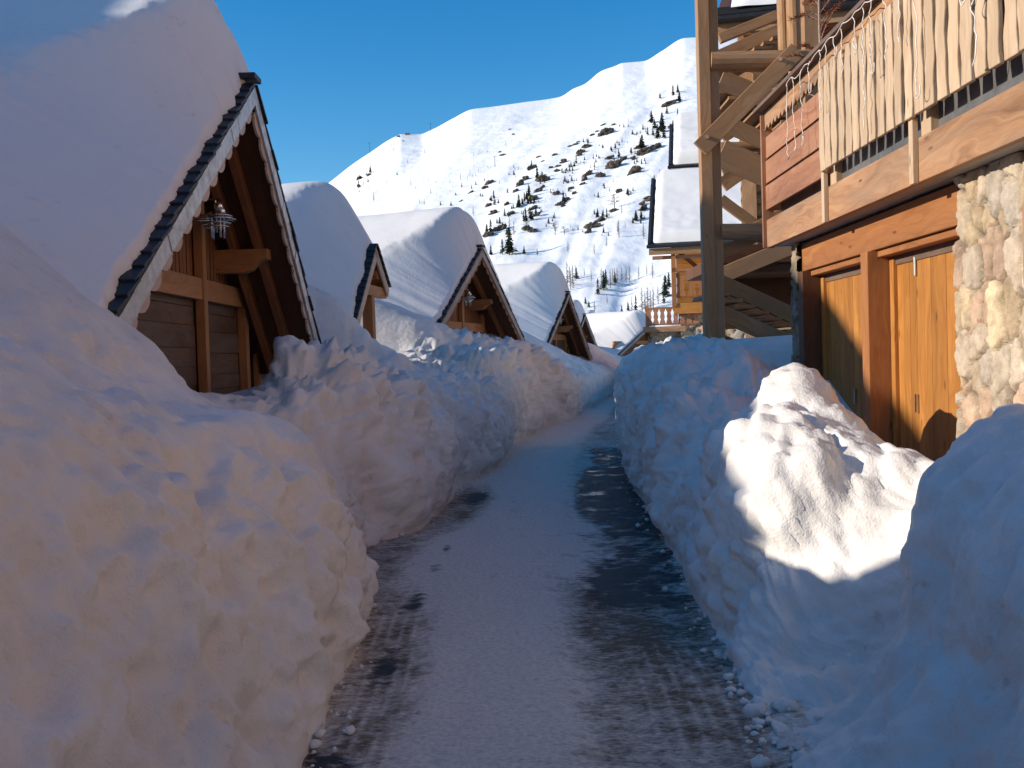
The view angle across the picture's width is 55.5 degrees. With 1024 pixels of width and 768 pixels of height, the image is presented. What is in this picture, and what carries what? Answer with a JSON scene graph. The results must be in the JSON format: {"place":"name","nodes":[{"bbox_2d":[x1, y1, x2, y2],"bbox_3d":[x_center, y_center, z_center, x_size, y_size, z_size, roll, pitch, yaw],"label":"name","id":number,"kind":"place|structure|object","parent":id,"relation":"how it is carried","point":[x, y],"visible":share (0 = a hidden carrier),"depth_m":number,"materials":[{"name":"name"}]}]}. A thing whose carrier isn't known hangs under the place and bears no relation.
{"place":"outdoors","nodes":[
{"label":"outdoors","id":0,"kind":"place"},
{"bbox_2d":[214,0,720,183],"label":"sky","id":1,"kind":"structure","parent":0,"point":[338,78],"materials":[{"name":"blue"}]},
{"bbox_2d":[329,37,736,326],"bbox_3d":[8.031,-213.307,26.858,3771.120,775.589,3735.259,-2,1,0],"label":"mountain","id":2,"kind":"structure","parent":0,"point":[622,94],"depth_m":1005.23,"materials":[{"name":"white snow"}]},
{"bbox_2d":[482,231,493,237],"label":"rock outcrop","id":3,"kind":"object","parent":2,"relation":"on","point":[486,234],"visible":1,"depth_m":709.24,"materials":[{"name":"grey stone"}]},
{"bbox_2d":[488,209,497,214],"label":"rock outcrop","id":4,"kind":"object","parent":2,"relation":"on","point":[492,212],"visible":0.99,"depth_m":801.29,"materials":[{"name":"grey stone"}]},
{"bbox_2d":[497,223,506,230],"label":"rock outcrop","id":5,"kind":"object","parent":2,"relation":"on","point":[502,227],"visible":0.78,"depth_m":722.83,"materials":[{"name":"grey stone"}]},
{"bbox_2d":[499,239,504,254],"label":"conifer","id":6,"kind":"object","parent":2,"relation":"on","point":[502,246],"visible":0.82,"depth_m":648.68,"materials":[{"name":"green plant"}]},
{"bbox_2d":[501,227,517,254],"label":"conifer","id":7,"kind":"object","parent":2,"relation":"on","point":[508,248],"visible":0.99,"depth_m":639.88,"materials":[{"name":"green plant"}]},
{"bbox_2d":[516,179,523,186],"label":"rock outcrop","id":8,"kind":"object","parent":2,"relation":"on","point":[520,182],"visible":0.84,"depth_m":886.84,"materials":[{"name":"grey stone"}]},
{"bbox_2d":[521,225,532,230],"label":"rock outcrop","id":9,"kind":"object","parent":2,"relation":"on","point":[526,228],"visible":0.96,"depth_m":704.12,"materials":[{"name":"grey stone"}]},
{"bbox_2d":[527,164,536,169],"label":"rock outcrop","id":10,"kind":"object","parent":2,"relation":"on","point":[531,167],"visible":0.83,"depth_m":957.17,"materials":[{"name":"grey stone"}]},
{"bbox_2d":[527,228,537,232],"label":"rock outcrop","id":11,"kind":"object","parent":2,"relation":"on","point":[533,230],"visible":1,"depth_m":698.05,"materials":[{"name":"grey stone"}]},
{"bbox_2d":[528,195,537,200],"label":"rock outcrop","id":12,"kind":"object","parent":2,"relation":"on","point":[533,196],"visible":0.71,"depth_m":809.28,"materials":[{"name":"grey stone"}]},
{"bbox_2d":[534,187,542,192],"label":"rock outcrop","id":13,"kind":"object","parent":2,"relation":"on","point":[539,189],"visible":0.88,"depth_m":838.31,"materials":[{"name":"grey stone"}]},
{"bbox_2d":[535,174,549,181],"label":"rock outcrop","id":14,"kind":"object","parent":2,"relation":"on","point":[539,179],"visible":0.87,"depth_m":890.39,"materials":[{"name":"grey stone"}]},
{"bbox_2d":[554,201,563,205],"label":"rock outcrop","id":15,"kind":"object","parent":2,"relation":"on","point":[558,203],"visible":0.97,"depth_m":781.64,"materials":[{"name":"grey stone"}]},
{"bbox_2d":[565,262,569,283],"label":"bare larch","id":16,"kind":"object","parent":2,"relation":"on","point":[567,276],"visible":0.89,"depth_m":539.05,"materials":[{"name":"grey plant"}]},
{"bbox_2d":[568,270,572,289],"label":"bare larch","id":17,"kind":"object","parent":2,"relation":"on","point":[570,284],"visible":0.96,"depth_m":531.65,"materials":[{"name":"grey plant"}]},
{"bbox_2d":[576,149,585,153],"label":"rock outcrop","id":18,"kind":"object","parent":2,"relation":"on","point":[581,150],"visible":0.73,"depth_m":980.80,"materials":[{"name":"grey stone"}]},
{"bbox_2d":[581,144,591,147],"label":"rock outcrop","id":19,"kind":"object","parent":2,"relation":"on","point":[586,145],"visible":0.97,"depth_m":1006.23,"materials":[{"name":"grey stone"}]},
{"bbox_2d":[582,170,592,177],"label":"rock outcrop","id":20,"kind":"object","parent":2,"relation":"on","point":[588,172],"visible":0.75,"depth_m":866.43,"materials":[{"name":"grey stone"}]},
{"bbox_2d":[583,221,600,228],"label":"rock outcrop","id":21,"kind":"object","parent":2,"relation":"on","point":[594,224],"visible":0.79,"depth_m":678.46,"materials":[{"name":"grey stone"}]},
{"bbox_2d":[595,278,599,293],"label":"conifer","id":22,"kind":"object","parent":2,"relation":"on","point":[597,290],"visible":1,"depth_m":514.84,"materials":[{"name":"green plant"}]},
{"bbox_2d":[595,172,605,176],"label":"rock outcrop","id":23,"kind":"object","parent":2,"relation":"on","point":[600,174],"visible":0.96,"depth_m":848.33,"materials":[{"name":"grey stone"}]},
{"bbox_2d":[599,271,607,289],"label":"conifer","id":24,"kind":"object","parent":2,"relation":"on","point":[603,286],"visible":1,"depth_m":522.73,"materials":[{"name":"green plant"}]},
{"bbox_2d":[600,128,613,134],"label":"rock outcrop","id":25,"kind":"object","parent":2,"relation":"on","point":[607,130],"visible":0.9,"depth_m":1041.77,"materials":[{"name":"grey stone"}]},
{"bbox_2d":[604,269,609,283],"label":"conifer","id":26,"kind":"object","parent":2,"relation":"on","point":[605,276],"visible":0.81,"depth_m":534.72,"materials":[{"name":"green plant"}]},
{"bbox_2d":[608,208,618,212],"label":"rock outcrop","id":27,"kind":"object","parent":2,"relation":"on","point":[612,210],"visible":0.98,"depth_m":718.49,"materials":[{"name":"grey stone"}]},
{"bbox_2d":[605,159,622,168],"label":"rock outcrop","id":28,"kind":"object","parent":2,"relation":"on","point":[611,164],"visible":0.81,"depth_m":877.01,"materials":[{"name":"grey stone"}]},
{"bbox_2d":[608,194,619,207],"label":"larch","id":29,"kind":"object","parent":2,"relation":"on","point":[614,202],"visible":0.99,"depth_m":726.17,"materials":[{"name":"brown plant"}]},
{"bbox_2d":[626,167,641,175],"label":"rock outcrop","id":30,"kind":"object","parent":2,"relation":"on","point":[636,169],"visible":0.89,"depth_m":823.15,"materials":[{"name":"grey stone"}]},
{"bbox_2d":[637,135,645,147],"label":"conifer","id":31,"kind":"object","parent":2,"relation":"on","point":[643,142],"visible":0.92,"depth_m":927.65,"materials":[{"name":"green plant"}]},
{"bbox_2d":[635,146,652,155],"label":"rock outcrop","id":32,"kind":"object","parent":2,"relation":"on","point":[642,151],"visible":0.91,"depth_m":904.53,"materials":[{"name":"grey stone"}]},
{"bbox_2d":[643,196,649,201],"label":"rock outcrop","id":33,"kind":"object","parent":2,"relation":"on","point":[647,198],"visible":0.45,"depth_m":729.92,"materials":[{"name":"grey stone"}]},
{"bbox_2d":[643,287,651,306],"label":"bare larch","id":34,"kind":"object","parent":2,"relation":"on","point":[647,293],"visible":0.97,"depth_m":473.58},
{"bbox_2d":[647,111,653,122],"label":"conifer","id":35,"kind":"object","parent":2,"relation":"on","point":[651,119],"visible":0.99,"depth_m":1045.20,"materials":[{"name":"green plant"}]},
{"bbox_2d":[649,142,661,149],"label":"rock outcrop","id":36,"kind":"object","parent":2,"relation":"on","point":[657,145],"visible":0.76,"depth_m":912.82,"materials":[{"name":"grey stone"}]},
{"bbox_2d":[654,124,660,138],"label":"conifer","id":37,"kind":"object","parent":2,"relation":"on","point":[657,136],"visible":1,"depth_m":955.22,"materials":[{"name":"green plant"}]},
{"bbox_2d":[656,113,666,131],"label":"conifer","id":38,"kind":"object","parent":2,"relation":"on","point":[661,126],"visible":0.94,"depth_m":989.81,"materials":[{"name":"green plant"}]},
{"bbox_2d":[658,275,670,296],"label":"conifer","id":39,"kind":"object","parent":2,"relation":"on","point":[665,288],"visible":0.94,"depth_m":489.58,"materials":[{"name":"green plant"}]},
{"bbox_2d":[667,272,670,286],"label":"conifer","id":40,"kind":"object","parent":2,"relation":"on","point":[668,283],"visible":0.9,"depth_m":506.04,"materials":[{"name":"green plant"}]},
{"bbox_2d":[661,99,677,107],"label":"rock outcrop","id":41,"kind":"object","parent":2,"relation":"on","point":[668,103],"visible":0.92,"depth_m":1114.10,"materials":[{"name":"grey stone"}]},
{"bbox_2d":[301,396,812,767],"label":"road","id":42,"kind":"structure","parent":0,"point":[537,617],"depth_m":5.50,"materials":[{"name":"white snow"}]},
{"bbox_2d":[0,223,622,767],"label":"snow bank","id":43,"kind":"structure","parent":42,"relation":"on","point":[188,577],"depth_m":4.48,"materials":[{"name":"white snow"}]},
{"bbox_2d":[296,433,821,767],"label":"snow rubble","id":44,"kind":"object","parent":42,"relation":"on","point":[755,708],"visible":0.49,"depth_m":4.31,"materials":[{"name":"white snow"}]},
{"bbox_2d":[613,334,1023,767],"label":"snow bank","id":45,"kind":"structure","parent":42,"relation":"on","point":[807,523],"depth_m":4.79,"materials":[{"name":"white snow"}]},
{"label":"ground","id":46,"kind":"structure","parent":0,"visible":0},
{"bbox_2d":[108,72,321,393],"bbox_3d":[-7.043,-0.661,9.413,9.060,4.655,8.280,-2,1,0],"label":"chalet","id":47,"kind":"object","parent":46,"relation":"on","point":[211,294],"visible":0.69,"depth_m":10.53,"materials":[{"name":"brown wood"}]},
{"bbox_2d":[0,0,248,308],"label":"roof snow","id":48,"kind":"structure","parent":47,"relation":"on","point":[112,112],"depth_m":7.91,"materials":[{"name":"white snow"}]},
{"bbox_2d":[137,292,196,390],"bbox_3d":[-3.394,0.310,8.793,0.046,2.328,3.310,-2,1,0],"label":"garage door","id":49,"kind":"structure","parent":47,"relation":"in","point":[169,310],"depth_m":9.79,"materials":[{"name":"brown wood"}]},
{"bbox_2d":[194,301,239,393],"bbox_3d":[-3.396,0.244,11.332,0.045,2.328,1.530,-2,1,0],"label":"garage door","id":50,"kind":"structure","parent":47,"relation":"in","point":[222,319],"depth_m":11.42,"materials":[{"name":"brown wood"}]},
{"bbox_2d":[249,343,259,387],"bbox_3d":[-3.367,0.240,12.598,0.075,2.270,0.620,-2,1,0],"label":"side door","id":51,"kind":"structure","parent":47,"relation":"in","point":[254,362],"depth_m":12.77,"materials":[{"name":"brown wood"}]},
{"bbox_2d":[353,243,390,338],"bbox_3d":[-3.521,-0.679,15.668,2.640,3.156,2.633,-2,1,7],"label":"chalet","id":52,"kind":"object","parent":46,"relation":"on","point":[374,283],"visible":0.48,"depth_m":15.80,"materials":[{"name":"brown wood"}]},
{"bbox_2d":[281,181,371,315],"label":"roof snow","id":53,"kind":"structure","parent":52,"relation":"on","point":[334,241],"depth_m":15.34,"materials":[{"name":"white snow"}]},
{"bbox_2d":[436,244,525,340],"bbox_3d":[-4.510,-1.072,25.042,8.060,4.515,8.573,-1,2,17],"label":"chalet","id":54,"kind":"object","parent":46,"relation":"on","point":[478,302],"visible":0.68,"depth_m":25.18,"materials":[{"name":"brown wood"}]},
{"bbox_2d":[357,207,525,339],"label":"roof snow","id":55,"kind":"structure","parent":54,"relation":"on","point":[428,255],"depth_m":22.72,"materials":[{"name":"white snow"}]},
{"bbox_2d":[547,291,592,359],"bbox_3d":[-1.361,-1.534,41.297,8.060,4.405,8.376,-1,2,18],"label":"chalet","id":56,"kind":"object","parent":46,"relation":"on","point":[566,334],"visible":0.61,"depth_m":41.42,"materials":[{"name":"brown wood"}]},
{"bbox_2d":[493,262,575,341],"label":"roof snow","id":57,"kind":"structure","parent":56,"relation":"on","point":[535,292],"depth_m":38.76,"materials":[{"name":"white snow"}]},
{"bbox_2d":[553,340,563,350],"bbox_3d":[2.014,-0.702,41.540,0.046,2.328,1.530,-1,2,18],"label":"garage door","id":58,"kind":"structure","parent":56,"relation":"in","point":[559,342],"depth_m":41.74,"materials":[{"name":"brown wood"}]},
{"bbox_2d":[581,313,597,346],"bbox_3d":[0.804,-2.091,61.260,8.060,4.355,8.577,-1,2,19],"label":"chalet","id":59,"kind":"object","parent":46,"relation":"on","point":[587,331],"visible":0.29,"depth_m":61.06,"materials":[{"name":"brown wood"}]},
{"bbox_2d":[573,300,587,323],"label":"roof snow","id":60,"kind":"structure","parent":59,"relation":"on","point":[578,306],"depth_m":59.64,"materials":[{"name":"white snow"}]},
{"bbox_2d":[612,331,649,356],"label":"chalet","id":61,"kind":"object","parent":46,"relation":"on","point":[641,338],"visible":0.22,"depth_m":65.41,"materials":[{"name":"brown wood"}]},
{"bbox_2d":[586,310,655,354],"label":"roof snow","id":62,"kind":"structure","parent":61,"relation":"on","point":[625,328],"depth_m":65.89,"materials":[{"name":"white snow"}]},
{"bbox_2d":[622,344,646,355],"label":"garage door","id":63,"kind":"structure","parent":61,"relation":"in","point":[631,349],"depth_m":65.77,"materials":[{"name":"brown wood"}]},
{"bbox_2d":[643,124,744,342],"bbox_3d":[12.022,-6.382,44.376,11.500,13.132,13.145,-1,2,11],"label":"terraced chalet","id":64,"kind":"object","parent":46,"relation":"on","point":[684,257],"visible":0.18,"depth_m":39.38,"materials":[{"name":"wood"}]},
{"bbox_2d":[653,168,741,242],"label":"roof snow","id":65,"kind":"structure","parent":64,"relation":"on","point":[677,209],"depth_m":40.70,"materials":[{"name":"white snow"}]},
{"bbox_2d":[673,112,739,164],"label":"roof snow","id":66,"kind":"structure","parent":64,"relation":"on","point":[685,138],"depth_m":45.65,"materials":[{"name":"white snow"}]},
{"bbox_2d":[686,0,818,339],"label":"stair tower","id":67,"kind":"structure","parent":46,"relation":"on","point":[745,279],"depth_m":12.18,"materials":[{"name":"brown wood"}]},
{"bbox_2d":[717,0,859,337],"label":"tall chalet","id":68,"kind":"object","parent":46,"relation":"on","point":[729,16],"visible":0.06,"depth_m":16.99,"materials":[{"name":"brown wood"}]},
{"bbox_2d":[731,0,776,6],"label":"roof snow","id":69,"kind":"structure","parent":68,"relation":"on","point":[735,3],"depth_m":17.13,"materials":[{"name":"white snow"}]},
{"bbox_2d":[753,0,1023,460],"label":"garage building","id":70,"kind":"structure","parent":46,"relation":"on","point":[897,224],"depth_m":6.51,"materials":[{"name":"brown wood"}]},
{"bbox_2d":[784,0,852,160],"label":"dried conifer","id":71,"kind":"object","parent":70,"relation":"hanging from","point":[824,23],"visible":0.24,"depth_m":9.13,"materials":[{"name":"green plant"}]},
{"bbox_2d":[821,274,863,420],"bbox_3d":[2.883,0.227,8.181,0.072,2.350,1.457,-2,1,0],"label":"garage door","id":72,"kind":"structure","parent":70,"relation":"in","point":[841,308],"depth_m":8.37,"materials":[{"name":"brown wood"}]},
{"bbox_2d":[786,0,977,156],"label":"fairy lights","id":73,"kind":"object","parent":70,"relation":"hanging from","point":[862,59],"visible":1,"depth_m":6.49,"materials":[{"name":"plastic"}]},
{"bbox_2d":[889,252,962,460],"bbox_3d":[2.885,0.267,6.621,0.072,2.350,1.357,-2,1,0],"label":"garage door","id":74,"kind":"structure","parent":70,"relation":"in","point":[926,382],"depth_m":6.76,"materials":[{"name":"brown wood"}]},
{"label":"chalet","id":75,"kind":"object","parent":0,"visible":0},
{"bbox_2d":[584,310,594,313],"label":"roof snow","id":76,"kind":"structure","parent":75,"relation":"on","point":[588,311],"depth_m":79.74,"materials":[{"name":"white snow"}]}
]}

